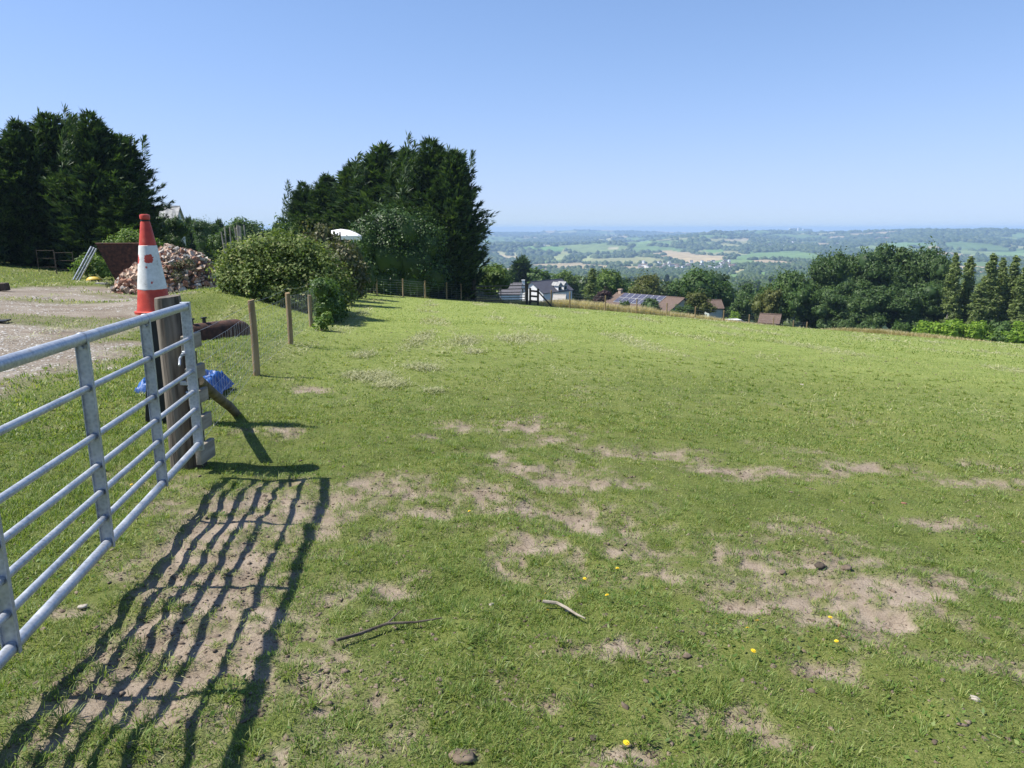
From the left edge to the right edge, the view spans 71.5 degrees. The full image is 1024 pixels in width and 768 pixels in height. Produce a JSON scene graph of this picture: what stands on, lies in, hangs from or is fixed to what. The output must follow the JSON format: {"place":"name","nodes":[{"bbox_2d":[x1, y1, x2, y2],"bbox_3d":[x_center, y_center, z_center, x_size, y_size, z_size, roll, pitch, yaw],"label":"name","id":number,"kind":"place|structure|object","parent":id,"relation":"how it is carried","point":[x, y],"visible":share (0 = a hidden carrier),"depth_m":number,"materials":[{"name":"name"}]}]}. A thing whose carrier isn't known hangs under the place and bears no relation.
{"place":"outdoors","nodes":[
{"label":"outdoors","id":0,"kind":"place"},
{"bbox_2d":[0,286,182,386],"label":"yard","id":1,"kind":"structure","parent":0,"point":[125,312],"depth_m":16.67,"materials":[{"name":"gravel"}]},
{"bbox_2d":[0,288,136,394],"bbox_3d":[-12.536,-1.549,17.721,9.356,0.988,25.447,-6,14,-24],"label":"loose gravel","id":2,"kind":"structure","parent":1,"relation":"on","point":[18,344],"depth_m":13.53,"materials":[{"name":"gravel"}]},
{"bbox_2d":[95,242,158,279],"bbox_3d":[-17.204,-5.328,32.102,2.170,2.088,1.670,-1,12,-7],"label":"rusty hopper","id":3,"kind":"object","parent":1,"relation":"on","point":[118,258],"visible":0.36,"depth_m":31.31,"materials":[{"name":"metal"}]},
{"bbox_2d":[102,227,163,247],"bbox_3d":[-17.030,-6.413,31.860,2.631,1.252,1.382,0,12,0],"label":"weed clump","id":4,"kind":"object","parent":3,"relation":"in","point":[130,238],"visible":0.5,"depth_m":31.69,"materials":[{"name":"green plant"}]},
{"bbox_2d":[0,262,1023,767],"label":"field","id":5,"kind":"structure","parent":0,"point":[902,622],"depth_m":4.38,"materials":[{"name":"plant"}]},
{"bbox_2d":[0,141,31,262],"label":"conifer tree","id":6,"kind":"object","parent":5,"relation":"on","point":[7,213],"visible":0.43,"depth_m":39.12,"materials":[{"name":"green plant"}]},
{"bbox_2d":[0,114,71,266],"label":"conifer tree","id":7,"kind":"object","parent":5,"relation":"on","point":[13,156],"visible":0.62,"depth_m":39.59,"materials":[{"name":"green plant"}]},
{"bbox_2d":[0,107,78,267],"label":"conifer tree","id":8,"kind":"object","parent":5,"relation":"on","point":[48,125],"visible":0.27,"depth_m":40.28,"materials":[{"name":"green plant"}]},
{"bbox_2d":[72,246,96,279],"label":"leaning rails","id":9,"kind":"object","parent":5,"relation":"on","point":[85,263],"visible":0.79,"depth_m":33.83,"materials":[{"name":"metal"}]},
{"bbox_2d":[68,252,112,280],"bbox_3d":[-20.996,-5.766,35.564,2.225,1.659,1.096,-2,12,-9],"label":"weed clump","id":10,"kind":"object","parent":5,"relation":"on","point":[103,271],"visible":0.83,"depth_m":35.40,"materials":[{"name":"green plant"}]},
{"bbox_2d":[34,102,161,271],"bbox_3d":[-23.783,-10.766,40.737,7.351,9.914,5.896,-3,13,-13],"label":"conifer tree","id":11,"kind":"object","parent":5,"relation":"on","point":[88,147],"visible":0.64,"depth_m":39.33,"materials":[{"name":"green plant"}]},
{"bbox_2d":[61,128,175,270],"bbox_3d":[-22.958,-10.411,41.837,4.894,8.929,6.121,5,13,22],"label":"conifer tree","id":12,"kind":"object","parent":5,"relation":"on","point":[130,150],"visible":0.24,"depth_m":41.55,"materials":[{"name":"green plant"}]},
{"bbox_2d":[89,180,162,275],"bbox_3d":[-21.699,-8.558,40.078,4.986,5.756,4.874,6,14,26],"label":"conifer tree","id":13,"kind":"object","parent":5,"relation":"on","point":[119,205],"visible":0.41,"depth_m":38.99,"materials":[{"name":"green plant"}]},
{"bbox_2d":[145,321,166,422],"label":"black pillar","id":14,"kind":"structure","parent":5,"relation":"on","point":[157,364],"depth_m":7.11,"materials":[{"name":"plastic"}]},
{"bbox_2d":[134,214,168,314],"bbox_3d":[-3.545,-1.171,6.960,0.365,0.956,0.365,0,12,0],"label":"traffic cone","id":15,"kind":"object","parent":14,"relation":"on","point":[151,283],"visible":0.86,"depth_m":6.89,"materials":[{"name":"plastic"}]},
{"bbox_2d":[110,243,218,294],"bbox_3d":[-13.844,-3.735,28.858,4.666,3.883,3.801,0,12,0],"label":"rubble heap","id":16,"kind":"object","parent":5,"relation":"on","point":[197,274],"visible":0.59,"depth_m":27.80,"materials":[{"name":"stone"}]},
{"bbox_2d":[164,254,195,284],"bbox_3d":[-12.930,-4.451,27.549,1.224,1.148,0.882,0,12,0],"label":"weed clump","id":17,"kind":"object","parent":16,"relation":"on","point":[179,265],"visible":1,"depth_m":27.46,"materials":[{"name":"green plant"}]},
{"bbox_2d":[155,205,185,244],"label":"white shed","id":18,"kind":"structure","parent":5,"relation":"on","point":[176,210],"depth_m":57.74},
{"bbox_2d":[154,294,192,469],"bbox_3d":[-2.681,0.129,5.781,0.291,1.694,0.204,0,12,0],"label":"gate post","id":19,"kind":"object","parent":5,"relation":"on","point":[169,330],"visible":0.52,"depth_m":5.65,"materials":[{"name":"brown wood"}]},
{"bbox_2d":[0,302,203,669],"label":"field gate","id":20,"kind":"structure","parent":19,"relation":"attached to","point":[13,638],"depth_m":3.54,"materials":[{"name":"metal"}]},
{"bbox_2d":[180,331,215,467],"bbox_3d":[-2.548,0.196,5.702,0.174,1.210,0.293,0,12,0],"label":"rail stub","id":21,"kind":"object","parent":19,"relation":"attached to","point":[200,459],"visible":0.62,"depth_m":5.73,"materials":[{"name":"grey wood"}]},
{"bbox_2d":[156,213,190,248],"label":"dark tree","id":22,"kind":"object","parent":5,"relation":"on","point":[177,232],"visible":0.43,"depth_m":48.38,"materials":[{"name":"green plant"}]},
{"bbox_2d":[134,369,233,393],"bbox_3d":[-4.084,-0.040,8.841,1.093,0.233,0.762,-1,12,-3],"label":"tarpaulin","id":23,"kind":"object","parent":5,"relation":"on","point":[141,387],"visible":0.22,"depth_m":8.78,"materials":[{"name":"plastic"}]},
{"bbox_2d":[199,377,240,416],"bbox_3d":[-2.825,0.177,6.961,0.100,0.926,2.050,-3,13,-13],"label":"brace log","id":24,"kind":"object","parent":5,"relation":"on","point":[219,398],"visible":0.74,"depth_m":6.66,"materials":[{"name":"wood"}]},
{"bbox_2d":[192,317,250,340],"bbox_3d":[-5.843,-1.143,14.224,0.400,0.461,1.318,8,15,34],"label":"rusty trough","id":25,"kind":"object","parent":5,"relation":"on","point":[212,332],"visible":0.68,"depth_m":14.06,"materials":[{"name":"metal"}]},
{"bbox_2d":[204,224,246,258],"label":"round tree","id":26,"kind":"object","parent":5,"relation":"on","point":[215,243],"visible":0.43,"depth_m":60.30,"materials":[{"name":"green plant"}]},
{"bbox_2d":[221,225,245,256],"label":"dead stems","id":27,"kind":"object","parent":5,"relation":"on","point":[238,227],"visible":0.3,"depth_m":29.34,"materials":[{"name":"grey wood"}]},
{"bbox_2d":[197,284,351,433],"bbox_3d":[-5.016,-1.782,18.389,0.410,2.645,25.726,-2,12,-9],"label":"stock fence","id":28,"kind":"object","parent":5,"relation":"on","point":[253,329],"visible":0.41,"depth_m":10.21,"materials":[{"name":"brown wood"}]},
{"bbox_2d":[205,221,359,310],"bbox_3d":[-6.825,-3.468,21.133,4.556,2.722,2.628,0,12,0],"label":"bramble bush","id":29,"kind":"object","parent":5,"relation":"on","point":[264,268],"visible":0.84,"depth_m":20.58,"materials":[{"name":"green plant"}]},
{"bbox_2d":[271,215,299,239],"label":"dark shrub","id":30,"kind":"object","parent":5,"relation":"on","point":[289,226],"visible":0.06,"depth_m":32.53,"materials":[{"name":"green plant"}]},
{"bbox_2d":[269,178,310,234],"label":"conifer tree","id":31,"kind":"object","parent":5,"relation":"on","point":[296,195],"visible":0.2,"depth_m":60.26,"materials":[{"name":"green plant"}]},
{"bbox_2d":[276,170,337,236],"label":"conifer tree","id":32,"kind":"object","parent":5,"relation":"on","point":[316,196],"visible":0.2,"depth_m":58.92,"materials":[{"name":"green plant"}]},
{"bbox_2d":[298,216,339,249],"bbox_3d":[-9.219,-5.513,33.708,2.272,4.863,2.916,-10,16,-40],"label":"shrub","id":33,"kind":"object","parent":5,"relation":"on","point":[323,232],"visible":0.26,"depth_m":32.81,"materials":[{"name":"green plant"}]},
{"bbox_2d":[311,311,333,331],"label":"weed clump","id":34,"kind":"object","parent":5,"relation":"on","point":[324,321],"visible":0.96,"depth_m":17.07,"materials":[{"name":"green plant"}]},
{"bbox_2d":[305,266,351,323],"bbox_3d":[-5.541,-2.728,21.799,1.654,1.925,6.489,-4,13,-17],"label":"bush","id":35,"kind":"object","parent":5,"relation":"on","point":[328,295],"visible":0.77,"depth_m":19.13,"materials":[{"name":"green plant"}]},
{"bbox_2d":[296,158,361,241],"bbox_3d":[-13.349,-13.147,59.550,9.551,11.338,7.637,-5,13,-21],"label":"conifer tree","id":36,"kind":"object","parent":5,"relation":"on","point":[343,176],"visible":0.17,"depth_m":57.64,"materials":[{"name":"green plant"}]},
{"bbox_2d":[331,229,361,242],"bbox_3d":[-10.339,-7.492,43.400,2.310,3.847,2.310,-1,12,-6],"label":"white marquee","id":37,"kind":"object","parent":5,"relation":"on","point":[350,234],"visible":0.38,"depth_m":42.39,"materials":[{"name":"fabric"}]},
{"bbox_2d":[324,235,370,300],"bbox_3d":[-7.373,-4.372,29.743,2.551,3.692,3.275,4,13,16],"label":"twiggy shrub","id":38,"kind":"object","parent":5,"relation":"on","point":[347,255],"visible":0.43,"depth_m":29.79,"materials":[{"name":"green plant"}]},
{"bbox_2d":[343,237,377,297],"bbox_3d":[-7.954,-5.610,36.666,1.920,4.079,2.508,8,15,32],"label":"dark shrub","id":39,"kind":"object","parent":5,"relation":"on","point":[372,269],"visible":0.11,"depth_m":36.40,"materials":[{"name":"green plant"}]},
{"bbox_2d":[328,140,398,242],"bbox_3d":[-10.842,-13.202,57.678,10.110,12.541,9.884,-5,13,-22],"label":"conifer tree","id":40,"kind":"object","parent":5,"relation":"on","point":[372,166],"visible":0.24,"depth_m":55.63,"materials":[{"name":"green plant"}]},
{"bbox_2d":[347,144,426,222],"bbox_3d":[-8.454,-12.549,55.869,9.517,12.185,8.644,-8,14,-31],"label":"conifer tree","id":41,"kind":"object","parent":5,"relation":"on","point":[394,165],"visible":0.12,"depth_m":53.63,"materials":[{"name":"green plant"}]},
{"bbox_2d":[336,610,441,641],"bbox_3d":[-0.577,1.114,3.301,0.512,0.052,0.097,-7,14,-30],"label":"twig","id":42,"kind":"object","parent":5,"relation":"on","point":[369,630],"visible":1,"depth_m":3.30,"materials":[{"name":"wood"}]},
{"bbox_2d":[344,202,455,297],"bbox_3d":[-7.443,-8.872,47.233,7.629,6.566,4.187,0,12,0],"label":"ivy mound","id":43,"kind":"object","parent":5,"relation":"on","point":[397,246],"visible":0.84,"depth_m":46.42,"materials":[{"name":"green plant"}]},
{"bbox_2d":[373,279,461,299],"bbox_3d":[-6.496,-5.828,44.778,1.161,2.588,10.840,6,14,27],"label":"stock fence","id":44,"kind":"object","parent":5,"relation":"on","point":[402,282],"visible":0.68,"depth_m":45.70,"materials":[{"name":"brown wood"}]},
{"bbox_2d":[370,131,500,283],"bbox_3d":[-6.093,-12.110,52.785,10.893,12.596,8.737,0,12,2],"label":"conifer tree","id":45,"kind":"object","parent":5,"relation":"on","point":[425,163],"visible":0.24,"depth_m":50.66,"materials":[{"name":"green plant"}]},
{"bbox_2d":[426,209,477,299],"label":"conifer tree","id":46,"kind":"object","parent":5,"relation":"on","point":[459,251],"visible":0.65,"depth_m":49.05,"materials":[{"name":"green plant"}]},
{"bbox_2d":[416,145,490,298],"bbox_3d":[-4.357,-11.230,50.883,5.445,11.579,6.810,5,13,21],"label":"conifer tree","id":47,"kind":"object","parent":5,"relation":"on","point":[453,171],"visible":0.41,"depth_m":49.65,"materials":[{"name":"green plant"}]},
{"bbox_2d":[448,748,474,764],"bbox_3d":[-0.179,1.312,2.506,0.097,0.040,0.069,0,12,-2],"label":"earth clod","id":48,"kind":"object","parent":5,"relation":"on","point":[464,758],"visible":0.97,"depth_m":2.49,"materials":[{"name":"soil"}]},
{"bbox_2d":[473,279,475,300],"bbox_3d":[-2.723,-6.600,51.271,0.205,1.845,0.205,0,12,0],"label":"gate post","id":49,"kind":"object","parent":5,"relation":"on","point":[474,283],"visible":0.64,"depth_m":51.12,"materials":[{"name":"brown wood"}]},
{"bbox_2d":[476,285,525,300],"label":"gate","id":50,"kind":"structure","parent":49,"relation":"attached to","point":[500,292],"depth_m":51.74,"materials":[{"name":"grey metal"}]},
{"bbox_2d":[0,313,1023,767],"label":"soil clods","id":51,"kind":"object","parent":5,"relation":"on","point":[286,737],"visible":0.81,"depth_m":3.28,"materials":[{"name":"soil"}]},
{"bbox_2d":[0,269,1023,767],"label":"grass clippings","id":52,"kind":"object","parent":5,"relation":"on","point":[392,381],"depth_m":15.80,"materials":[{"name":"plant"}]},
{"bbox_2d":[0,357,1023,767],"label":"weeds","id":53,"kind":"object","parent":5,"relation":"on","point":[898,713],"visible":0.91,"depth_m":3.75,"materials":[{"name":"green plant"}]},
{"bbox_2d":[550,290,807,327],"bbox_3d":[16.977,-6.202,65.538,35.516,6.702,1.094,-9,15,-36],"label":"stock fence","id":54,"kind":"object","parent":5,"relation":"on","point":[637,300],"visible":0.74,"depth_m":62.83,"materials":[{"name":"brown wood"}]},
{"bbox_2d":[455,296,991,341],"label":"dry grass","id":55,"kind":"structure","parent":5,"relation":"on","point":[563,303],"depth_m":57.90,"materials":[{"name":"plant"}]},
{"bbox_2d":[962,320,995,341],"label":"laurel bush","id":56,"kind":"object","parent":5,"relation":"on","point":[979,331],"visible":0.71,"depth_m":77.45,"materials":[{"name":"green plant"}]},
{"bbox_2d":[984,319,1012,342],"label":"hedge bush","id":57,"kind":"object","parent":5,"relation":"on","point":[996,328],"visible":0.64,"depth_m":77.04,"materials":[{"name":"green plant"}]},
{"bbox_2d":[998,320,1023,343],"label":"laurel bush","id":58,"kind":"object","parent":5,"relation":"on","point":[1016,334],"visible":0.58,"depth_m":76.00,"materials":[{"name":"green plant"}]},
{"bbox_2d":[0,0,1023,231],"label":"sky","id":59,"kind":"structure","parent":0,"point":[640,115],"materials":[{"name":"blue"}]},
{"bbox_2d":[230,230,1023,330],"bbox_3d":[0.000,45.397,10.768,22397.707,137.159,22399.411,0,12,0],"label":"hills","id":60,"kind":"structure","parent":0,"point":[673,252],"depth_m":2920.11,"materials":[{"name":"plant"}]},
{"bbox_2d":[184,214,198,251],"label":"fir tree","id":61,"kind":"object","parent":60,"relation":"on","point":[189,239],"visible":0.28,"depth_m":79.73,"materials":[{"name":"green plant"}]},
{"bbox_2d":[189,216,219,262],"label":"dark tree","id":62,"kind":"object","parent":60,"relation":"on","point":[202,230],"visible":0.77,"depth_m":71.81,"materials":[{"name":"green plant"}]},
{"bbox_2d":[220,216,267,239],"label":"round tree","id":63,"kind":"object","parent":60,"relation":"on","point":[251,227],"visible":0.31,"depth_m":76.05,"materials":[{"name":"green plant"}]},
{"bbox_2d":[476,262,514,297],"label":"light green tree","id":64,"kind":"object","parent":60,"relation":"on","point":[498,275],"visible":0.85,"depth_m":62.78,"materials":[{"name":"green plant"}]},
{"bbox_2d":[499,280,524,300],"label":"slate outbuilding","id":65,"kind":"structure","parent":60,"relation":"on","point":[513,289],"depth_m":139.68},
{"bbox_2d":[509,252,532,284],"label":"fir tree","id":66,"kind":"object","parent":60,"relation":"on","point":[522,265],"visible":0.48,"depth_m":168.61,"materials":[{"name":"green plant"}]},
{"bbox_2d":[527,267,558,283],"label":"round tree","id":67,"kind":"object","parent":60,"relation":"on","point":[536,274],"visible":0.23,"depth_m":164.49,"materials":[{"name":"green plant"}]},
{"bbox_2d":[522,278,573,300],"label":"white house","id":68,"kind":"structure","parent":60,"relation":"on","point":[555,286],"depth_m":146.63,"materials":[{"name":"paint"}]},
{"bbox_2d":[555,268,584,299],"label":"pale tree","id":69,"kind":"object","parent":60,"relation":"on","point":[568,278],"visible":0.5,"depth_m":173.68,"materials":[{"name":"green plant"}]},
{"bbox_2d":[581,268,598,302],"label":"narrow tree","id":70,"kind":"object","parent":60,"relation":"on","point":[590,287],"visible":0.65,"depth_m":110.82,"materials":[{"name":"green plant"}]},
{"bbox_2d":[577,268,618,293],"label":"round tree","id":71,"kind":"object","parent":60,"relation":"on","point":[582,283],"visible":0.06,"depth_m":161.52,"materials":[{"name":"green plant"}]},
{"bbox_2d":[591,286,612,302],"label":"copper tree","id":72,"kind":"object","parent":60,"relation":"on","point":[599,295],"visible":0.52,"depth_m":102.68,"materials":[{"name":"brown plant"}]},
{"bbox_2d":[595,267,628,294],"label":"bright tree","id":73,"kind":"object","parent":60,"relation":"on","point":[611,280],"visible":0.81,"depth_m":125.69,"materials":[{"name":"green plant"}]},
{"bbox_2d":[602,289,686,311],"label":"brown bungalow","id":74,"kind":"object","parent":60,"relation":"on","point":[671,301],"visible":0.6,"depth_m":98.49,"materials":[{"name":"tile"}]},
{"bbox_2d":[627,269,665,295],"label":"golden tree","id":75,"kind":"object","parent":60,"relation":"on","point":[647,284],"visible":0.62,"depth_m":132.83,"materials":[{"name":"green plant"}]},
{"bbox_2d":[670,303,694,314],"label":"garden shrub","id":76,"kind":"object","parent":60,"relation":"on","point":[687,307],"visible":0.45,"depth_m":87.47,"materials":[{"name":"green plant"}]},
{"bbox_2d":[684,288,716,315],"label":"garden tree","id":77,"kind":"object","parent":60,"relation":"on","point":[697,300],"visible":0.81,"depth_m":90.95,"materials":[{"name":"green plant"}]},
{"bbox_2d":[668,263,744,306],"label":"oak tree","id":78,"kind":"object","parent":60,"relation":"on","point":[692,280],"visible":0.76,"depth_m":119.05,"materials":[{"name":"green plant"}]},
{"bbox_2d":[703,299,724,318],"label":"brown garage","id":79,"kind":"structure","parent":60,"relation":"on","point":[719,307],"depth_m":106.69,"materials":[{"name":"tile"}]},
{"bbox_2d":[725,283,754,319],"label":"rounded tree","id":80,"kind":"object","parent":60,"relation":"on","point":[743,308],"visible":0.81,"depth_m":128.51,"materials":[{"name":"green plant"}]},
{"bbox_2d":[478,227,1023,291],"bbox_3d":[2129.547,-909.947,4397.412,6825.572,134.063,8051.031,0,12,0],"label":"woods","id":81,"kind":"object","parent":60,"relation":"on","point":[752,270],"visible":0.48,"depth_m":2945.45,"materials":[{"name":"green plant"}]},
{"bbox_2d":[749,283,782,322],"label":"olive tree","id":82,"kind":"object","parent":60,"relation":"on","point":[769,301],"visible":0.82,"depth_m":102.87,"materials":[{"name":"green plant"}]},
{"bbox_2d":[757,313,782,325],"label":"brown hut","id":83,"kind":"object","parent":60,"relation":"on","point":[768,317],"visible":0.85,"depth_m":101.80,"materials":[{"name":"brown wood"}]},
{"bbox_2d":[750,266,798,321],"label":"rounded tree","id":84,"kind":"object","parent":60,"relation":"on","point":[782,282],"visible":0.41,"depth_m":109.46,"materials":[{"name":"green plant"}]},
{"bbox_2d":[783,271,824,327],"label":"rounded tree","id":85,"kind":"object","parent":60,"relation":"on","point":[802,300],"visible":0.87,"depth_m":104.23,"materials":[{"name":"green plant"}]},
{"bbox_2d":[803,246,841,328],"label":"dark tree","id":86,"kind":"object","parent":60,"relation":"on","point":[820,269],"visible":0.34,"depth_m":105.50,"materials":[{"name":"green plant"}]},
{"bbox_2d":[811,280,870,328],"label":"dark tree","id":87,"kind":"object","parent":60,"relation":"on","point":[835,307],"visible":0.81,"depth_m":96.48,"materials":[{"name":"green plant"}]},
{"bbox_2d":[836,318,861,328],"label":"hedge bush","id":88,"kind":"object","parent":60,"relation":"on","point":[848,324],"visible":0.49,"depth_m":82.00,"materials":[{"name":"green plant"}]},
{"bbox_2d":[823,245,885,301],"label":"dark tree","id":89,"kind":"object","parent":60,"relation":"on","point":[842,266],"visible":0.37,"depth_m":103.44,"materials":[{"name":"green plant"}]},
{"bbox_2d":[848,284,908,329],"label":"dark tree","id":90,"kind":"object","parent":60,"relation":"on","point":[873,303],"visible":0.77,"depth_m":94.19,"materials":[{"name":"green plant"}]},
{"bbox_2d":[847,241,913,324],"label":"dark tree","id":91,"kind":"object","parent":60,"relation":"on","point":[877,275],"visible":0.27,"depth_m":100.83,"materials":[{"name":"green plant"}]},
{"bbox_2d":[882,246,917,327],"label":"dark tree","id":92,"kind":"object","parent":60,"relation":"on","point":[902,253],"visible":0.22,"depth_m":101.53,"materials":[{"name":"green plant"}]},
{"bbox_2d":[889,321,912,332],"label":"hedge bush","id":93,"kind":"object","parent":60,"relation":"on","point":[903,327],"visible":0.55,"depth_m":79.36,"materials":[{"name":"green plant"}]},
{"bbox_2d":[883,282,943,329],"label":"dark tree","id":94,"kind":"object","parent":60,"relation":"on","point":[912,315],"visible":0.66,"depth_m":93.68,"materials":[{"name":"green plant"}]},
{"bbox_2d":[911,320,938,334],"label":"laurel bush","id":95,"kind":"object","parent":60,"relation":"on","point":[925,328],"visible":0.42,"depth_m":79.99,"materials":[{"name":"green plant"}]},
{"bbox_2d":[902,236,951,317],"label":"dark tree","id":96,"kind":"object","parent":60,"relation":"on","point":[917,265],"visible":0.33,"depth_m":100.45,"materials":[{"name":"green plant"}]},
{"bbox_2d":[917,251,951,322],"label":"dark tree","id":97,"kind":"object","parent":60,"relation":"on","point":[938,270],"visible":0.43,"depth_m":98.41,"materials":[{"name":"green plant"}]},
{"bbox_2d":[938,252,963,323],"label":"poplar tree","id":98,"kind":"object","parent":60,"relation":"on","point":[951,294],"visible":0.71,"depth_m":91.09,"materials":[{"name":"green plant"}]},
{"bbox_2d":[929,318,972,338],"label":"laurel bush","id":99,"kind":"object","parent":60,"relation":"on","point":[950,328],"visible":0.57,"depth_m":78.10,"materials":[{"name":"green plant"}]},
{"bbox_2d":[953,256,976,324],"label":"poplar tree","id":100,"kind":"object","parent":60,"relation":"on","point":[969,273],"visible":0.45,"depth_m":92.08,"materials":[{"name":"green plant"}]},
{"bbox_2d":[965,282,991,324],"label":"young poplar","id":101,"kind":"object","parent":60,"relation":"on","point":[979,310],"visible":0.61,"depth_m":87.45,"materials":[{"name":"green plant"}]},
{"bbox_2d":[969,253,1002,327],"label":"poplar tree","id":102,"kind":"object","parent":60,"relation":"on","point":[990,279],"visible":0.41,"depth_m":89.85,"materials":[{"name":"green plant"}]},
{"bbox_2d":[992,257,1009,321],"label":"poplar tree","id":103,"kind":"object","parent":60,"relation":"on","point":[1003,267],"visible":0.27,"depth_m":91.78,"materials":[{"name":"green plant"}]},
{"bbox_2d":[994,255,1021,323],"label":"poplar tree","id":104,"kind":"object","parent":60,"relation":"on","point":[1009,295],"visible":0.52,"depth_m":90.14,"materials":[{"name":"green plant"}]},
{"bbox_2d":[1007,267,1023,327],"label":"poplar tree","id":105,"kind":"object","parent":60,"relation":"on","point":[1018,309],"visible":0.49,"depth_m":88.55,"materials":[{"name":"green plant"}]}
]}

